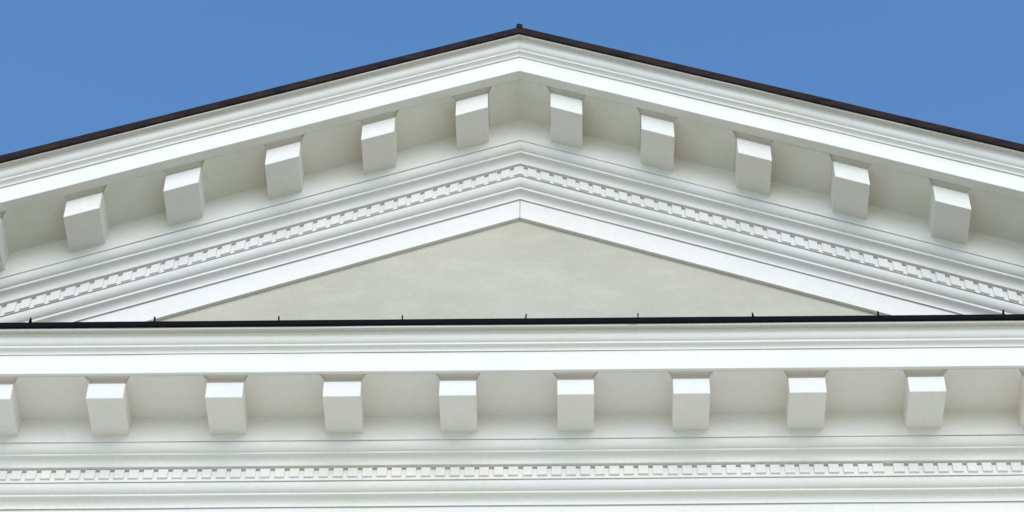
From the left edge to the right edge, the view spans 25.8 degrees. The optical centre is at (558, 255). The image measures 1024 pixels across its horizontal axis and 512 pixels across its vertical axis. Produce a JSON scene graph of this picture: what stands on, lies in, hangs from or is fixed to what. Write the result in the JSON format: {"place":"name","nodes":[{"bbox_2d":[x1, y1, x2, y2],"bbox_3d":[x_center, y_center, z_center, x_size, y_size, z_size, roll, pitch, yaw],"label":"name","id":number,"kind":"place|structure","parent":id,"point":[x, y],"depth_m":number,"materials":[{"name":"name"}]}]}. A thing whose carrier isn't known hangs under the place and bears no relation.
{"place":"outdoors","nodes":[
{"label":"outdoors","id":0,"kind":"place"},
{"bbox_2d":[0,24,1023,511],"bbox_3d":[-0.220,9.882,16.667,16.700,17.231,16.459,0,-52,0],"label":"neoclassical building","id":1,"kind":"structure","parent":0,"point":[518,268],"depth_m":16.91,"materials":[{"name":"white paint"}]},
{"bbox_2d":[0,0,1023,154],"label":"sky","id":2,"kind":"structure","parent":0,"point":[69,68],"materials":[{"name":"blue"}]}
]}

